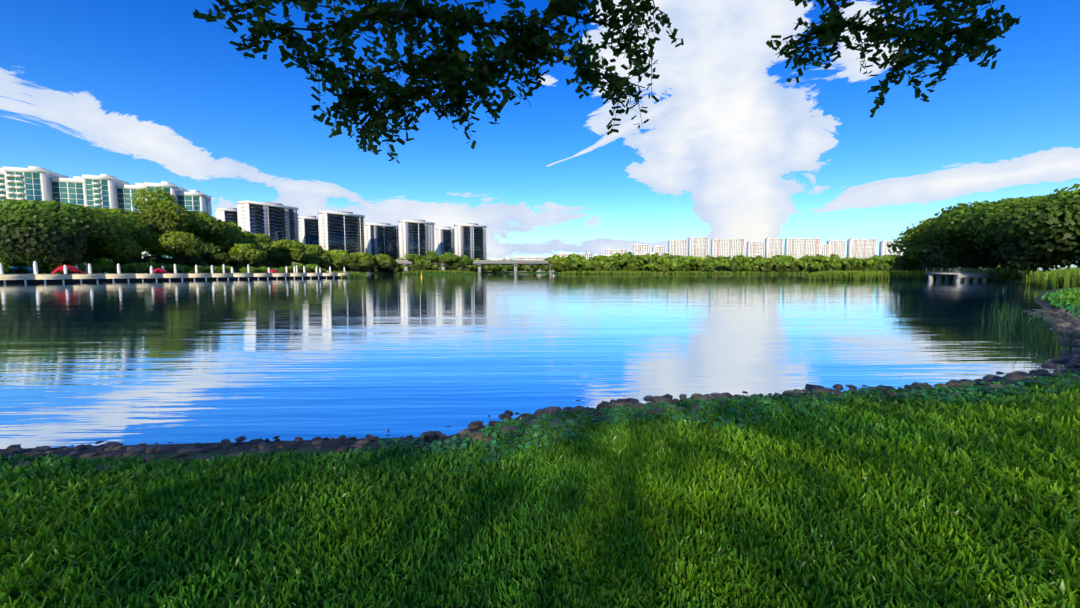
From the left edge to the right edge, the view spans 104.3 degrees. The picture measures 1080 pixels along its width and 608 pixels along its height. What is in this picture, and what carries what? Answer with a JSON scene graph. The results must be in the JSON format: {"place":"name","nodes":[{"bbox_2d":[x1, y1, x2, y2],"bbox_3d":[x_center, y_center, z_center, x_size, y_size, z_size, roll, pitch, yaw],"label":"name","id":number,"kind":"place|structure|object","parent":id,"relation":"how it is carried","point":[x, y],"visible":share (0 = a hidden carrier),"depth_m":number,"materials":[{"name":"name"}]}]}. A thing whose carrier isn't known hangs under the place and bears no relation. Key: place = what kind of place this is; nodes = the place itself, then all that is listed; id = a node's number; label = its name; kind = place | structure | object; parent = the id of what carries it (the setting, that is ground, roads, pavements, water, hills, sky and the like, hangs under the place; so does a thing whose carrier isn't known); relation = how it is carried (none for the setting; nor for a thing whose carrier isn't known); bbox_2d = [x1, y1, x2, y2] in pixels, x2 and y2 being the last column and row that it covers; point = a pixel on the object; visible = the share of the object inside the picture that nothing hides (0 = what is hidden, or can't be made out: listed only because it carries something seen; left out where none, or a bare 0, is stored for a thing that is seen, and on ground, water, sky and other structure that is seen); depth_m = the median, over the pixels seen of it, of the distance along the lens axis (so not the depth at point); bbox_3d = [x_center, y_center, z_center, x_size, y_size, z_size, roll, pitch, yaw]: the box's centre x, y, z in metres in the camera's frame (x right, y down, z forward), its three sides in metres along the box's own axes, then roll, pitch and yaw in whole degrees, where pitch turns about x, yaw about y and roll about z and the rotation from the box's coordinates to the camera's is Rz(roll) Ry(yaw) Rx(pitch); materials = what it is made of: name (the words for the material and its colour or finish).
{"place":"outdoors","nodes":[
{"label":"outdoors","id":0,"kind":"place"},
{"bbox_2d":[0,273,1070,448],"bbox_3d":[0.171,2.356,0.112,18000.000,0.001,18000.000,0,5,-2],"label":"lake water","id":1,"kind":"structure","parent":0,"point":[188,361],"depth_m":13.14,"materials":[{"name":"blue liquid"}]},
{"bbox_2d":[0,261,344,273],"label":"guide piles","id":2,"kind":"object","parent":1,"relation":"in","point":[35,267],"visible":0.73,"depth_m":99.93,"materials":[{"name":"white paint"}]},
{"bbox_2d":[0,273,351,283],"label":"boardwalk","id":3,"kind":"structure","parent":1,"relation":"on","point":[33,278],"depth_m":98.72,"materials":[{"name":"white paint"}]},
{"bbox_2d":[51,265,280,273],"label":"red wave shelters","id":4,"kind":"object","parent":3,"relation":"on","point":[77,270],"visible":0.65,"depth_m":88.87,"materials":[{"name":"red"}]},
{"bbox_2d":[0,271,1079,607],"bbox_3d":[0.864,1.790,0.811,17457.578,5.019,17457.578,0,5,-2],"label":"ground","id":5,"kind":"structure","parent":0,"point":[300,447],"depth_m":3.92,"materials":[{"name":"green plant"}]},
{"bbox_2d":[9,266,33,273],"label":"blue hoarding","id":6,"kind":"object","parent":5,"relation":"on","point":[31,270],"visible":0.19,"depth_m":91.56,"materials":[{"name":"metal"}]},
{"bbox_2d":[238,260,552,273],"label":"viaduct","id":7,"kind":"object","parent":5,"relation":"on","point":[479,263],"visible":0.27,"depth_m":360.06,"materials":[{"name":"concrete"}]},
{"bbox_2d":[0,166,902,272],"bbox_3d":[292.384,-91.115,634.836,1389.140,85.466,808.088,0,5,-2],"label":"buildings","id":8,"kind":"structure","parent":5,"relation":"on","point":[349,232],"depth_m":435.20,"materials":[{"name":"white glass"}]},
{"bbox_2d":[6,307,1079,471],"bbox_3d":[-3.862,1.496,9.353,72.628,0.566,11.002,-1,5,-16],"label":"shore rocks","id":9,"kind":"object","parent":5,"relation":"on","point":[260,443],"visible":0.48,"depth_m":6.32,"materials":[{"name":"grey stone"}]},
{"bbox_2d":[39,232,1079,276],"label":"tree trunks","id":10,"kind":"object","parent":5,"relation":"on","point":[421,268],"visible":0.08,"depth_m":132.96,"materials":[{"name":"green plant"}]},
{"bbox_2d":[0,184,1079,273],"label":"trees","id":11,"kind":"object","parent":10,"relation":"attached to","point":[1021,232],"visible":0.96,"depth_m":105.03,"materials":[{"name":"green plant"}]},
{"bbox_2d":[233,262,962,273],"bbox_3d":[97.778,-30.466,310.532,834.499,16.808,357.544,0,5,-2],"label":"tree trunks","id":12,"kind":"object","parent":5,"relation":"on","point":[587,269],"visible":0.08,"depth_m":327.31,"materials":[{"name":"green plant"}]},
{"bbox_2d":[233,250,1029,273],"bbox_3d":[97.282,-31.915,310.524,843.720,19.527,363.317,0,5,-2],"label":"distant trees","id":13,"kind":"object","parent":12,"relation":"attached to","point":[661,263],"visible":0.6,"depth_m":319.43,"materials":[{"name":"green plant"}]},
{"bbox_2d":[193,0,1020,163],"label":"tree","id":14,"kind":"object","parent":5,"relation":"on","point":[433,67],"depth_m":5.50,"materials":[{"name":"green plant"}]},
{"bbox_2d":[327,267,1079,288],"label":"marsh reeds","id":15,"kind":"object","parent":5,"relation":"on","point":[1062,278],"visible":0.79,"depth_m":113.13,"materials":[{"name":"green plant"}]},
{"bbox_2d":[355,303,1079,472],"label":"creeping weeds","id":16,"kind":"object","parent":5,"relation":"on","point":[766,399],"visible":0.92,"depth_m":6.08,"materials":[{"name":"green plant"}]},
{"bbox_2d":[925,268,1034,280],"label":"viewing deck","id":17,"kind":"structure","parent":5,"relation":"on","point":[964,276],"depth_m":97.15,"materials":[{"name":"concrete"}]},
{"bbox_2d":[964,300,1079,353],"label":"reeds","id":18,"kind":"object","parent":5,"relation":"on","point":[1028,327],"depth_m":13.92,"materials":[{"name":"green plant"}]},
{"bbox_2d":[0,0,1079,270],"label":"sky","id":19,"kind":"structure","parent":0,"point":[130,91],"materials":[{"name":"blue"}]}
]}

